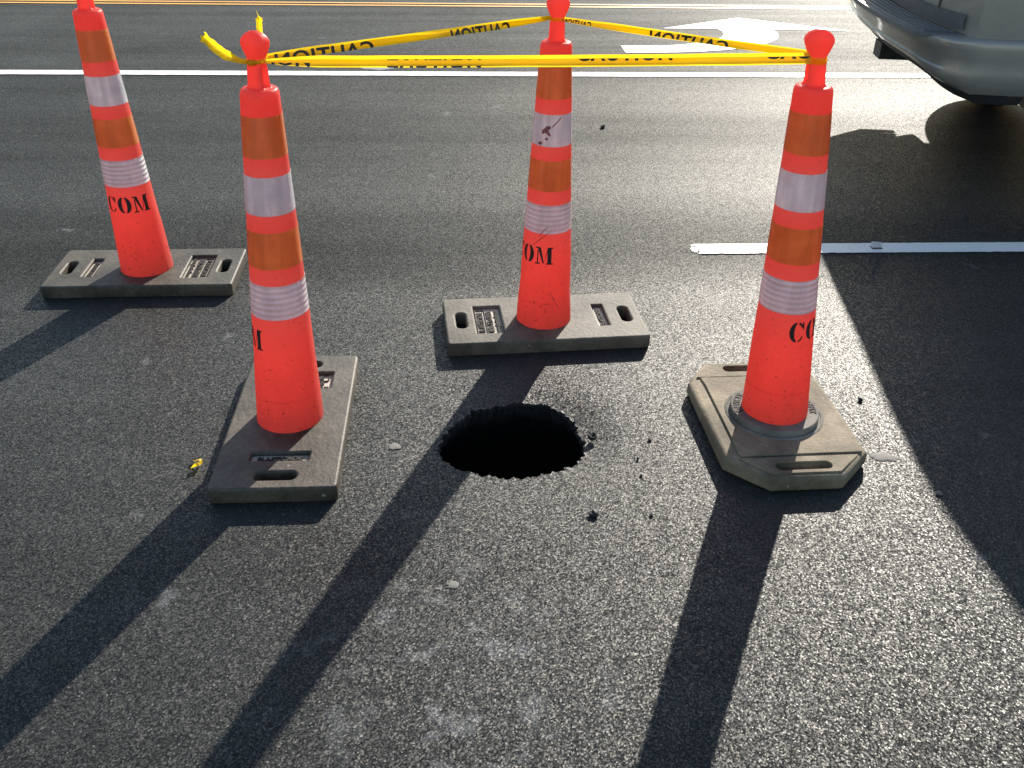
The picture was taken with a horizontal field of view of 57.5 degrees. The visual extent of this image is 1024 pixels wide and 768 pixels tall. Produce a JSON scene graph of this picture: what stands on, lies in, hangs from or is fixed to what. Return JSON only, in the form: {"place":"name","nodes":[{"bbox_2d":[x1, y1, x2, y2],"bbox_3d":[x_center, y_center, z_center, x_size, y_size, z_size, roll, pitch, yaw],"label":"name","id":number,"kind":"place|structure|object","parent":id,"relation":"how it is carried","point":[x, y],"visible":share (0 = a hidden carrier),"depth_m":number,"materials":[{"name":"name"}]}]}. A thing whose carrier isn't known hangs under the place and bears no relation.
{"place":"outdoors","nodes":[
{"label":"outdoors","id":0,"kind":"place"},
{"bbox_2d":[0,0,1023,767],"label":"road","id":1,"kind":"structure","parent":0,"point":[158,608],"depth_m":2.71,"materials":[{"name":"grey asphalt"}]},
{"bbox_2d":[40,0,247,298],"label":"traffic cone","id":2,"kind":"object","parent":1,"relation":"on","point":[143,260],"visible":1,"depth_m":3.40,"materials":[{"name":"orange plastic"}]},
{"bbox_2d":[191,458,201,467],"bbox_3d":[-0.866,0.214,2.562,0.029,0.016,0.039,-4,32,-8],"label":"tape scrap","id":3,"kind":"object","parent":1,"relation":"on","point":[198,464],"visible":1,"depth_m":2.55,"materials":[{"name":"yellow plastic"}]},
{"bbox_2d":[207,30,358,503],"bbox_3d":[-0.632,-0.334,2.439,0.333,1.095,0.686,-1,32,-3],"label":"traffic cone","id":4,"kind":"object","parent":1,"relation":"on","point":[286,438],"visible":0.99,"depth_m":2.48,"materials":[{"name":"orange plastic"}]},
{"bbox_2d":[200,10,827,67],"bbox_3d":[0.017,-0.957,2.458,1.486,0.121,0.665,1,32,0],"label":"caution tape","id":5,"kind":"object","parent":4,"relation":"attached to","point":[771,55],"visible":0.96,"depth_m":2.23,"materials":[{"name":"yellow plastic"}]},
{"bbox_2d":[361,67,392,69],"bbox_3d":[-0.944,-2.194,6.471,0.240,0.001,0.159,-8,33,-15],"label":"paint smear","id":6,"kind":"object","parent":1,"relation":"on","point":[375,68],"visible":0.46,"depth_m":6.45},
{"bbox_2d":[389,443,400,449],"bbox_3d":[-0.335,0.176,2.660,0.036,0.001,0.032,-8,33,-14],"label":"paint spot","id":7,"kind":"object","parent":1,"relation":"on","point":[392,446],"visible":1,"depth_m":2.66,"materials":[{"name":"white paint"}]},
{"bbox_2d":[0,2,851,8],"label":"line","id":8,"kind":"object","parent":1,"relation":"on","point":[427,5],"visible":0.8,"depth_m":8.48,"materials":[{"name":"yellow paint"}]},
{"bbox_2d":[15,0,849,6],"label":"line","id":9,"kind":"object","parent":1,"relation":"on","point":[436,3],"visible":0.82,"depth_m":8.58,"materials":[{"name":"yellow paint"}]},
{"bbox_2d":[446,581,458,587],"bbox_3d":[-0.140,0.470,2.192,0.031,0.001,0.026,1,32,0],"label":"paint spot","id":10,"kind":"object","parent":1,"relation":"on","point":[452,584],"visible":1,"depth_m":2.19,"materials":[{"name":"white paint"}]},
{"bbox_2d":[0,70,930,77],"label":"lane line","id":11,"kind":"object","parent":1,"relation":"on","point":[418,73],"visible":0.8,"depth_m":6.36,"materials":[{"name":"white paint"}]},
{"bbox_2d":[438,403,585,479],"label":"sinkhole","id":12,"kind":"structure","parent":1,"relation":"in","point":[521,441],"depth_m":3.19,"materials":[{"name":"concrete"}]},
{"bbox_2d":[442,0,649,355],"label":"traffic cone","id":13,"kind":"object","parent":1,"relation":"on","point":[544,311],"visible":0.98,"depth_m":3.10,"materials":[{"name":"plastic"}]},
{"bbox_2d":[587,432,596,440],"bbox_3d":[0.234,0.152,2.717,0.028,0.025,0.027,26,40,35],"label":"asphalt crumb","id":14,"kind":"object","parent":1,"relation":"on","point":[592,436],"visible":1,"depth_m":2.71,"materials":[{"name":"grey asphalt"}]},
{"bbox_2d":[588,510,598,516],"bbox_3d":[0.210,0.336,2.411,0.028,0.016,0.022,-2,32,-5],"label":"asphalt crumb","id":15,"kind":"object","parent":1,"relation":"on","point":[592,513],"visible":1,"depth_m":2.41,"materials":[{"name":"black asphalt"}]},
{"bbox_2d":[621,18,846,51],"bbox_3d":[1.686,-2.831,7.578,2.163,0.001,0.900,-20,38,-30],"label":"turn arrow","id":16,"kind":"object","parent":1,"relation":"on","point":[750,30],"visible":0.87,"depth_m":7.69,"materials":[{"name":"white paint"}]},
{"bbox_2d":[687,28,866,490],"bbox_3d":[0.776,-0.346,2.476,0.410,1.122,0.606,-2,32,-5],"label":"traffic cone","id":17,"kind":"object","parent":1,"relation":"on","point":[770,417],"visible":1,"depth_m":2.54,"materials":[{"name":"orange plastic"}]},
{"bbox_2d":[691,242,1023,253],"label":"lane line","id":18,"kind":"object","parent":1,"relation":"on","point":[886,247],"visible":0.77,"depth_m":3.92,"materials":[{"name":"white paint"}]},
{"bbox_2d":[870,241,881,248],"bbox_3d":[1.530,-0.583,3.918,0.046,0.026,0.028,-1,32,-3],"label":"lane marker","id":19,"kind":"object","parent":18,"relation":"on","point":[876,245],"visible":1,"depth_m":3.92,"materials":[{"name":"plastic"}]},
{"bbox_2d":[870,451,897,460],"bbox_3d":[1.058,0.204,2.658,0.078,0.002,0.048,1,32,0],"label":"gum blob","id":20,"kind":"object","parent":1,"relation":"on","point":[882,456],"visible":1,"depth_m":2.65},
{"bbox_2d":[848,0,1023,107],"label":"parked car","id":21,"kind":"object","parent":1,"relation":"on","point":[971,51],"visible":1,"depth_m":4.23,"materials":[{"name":"silver paint"}]}
]}

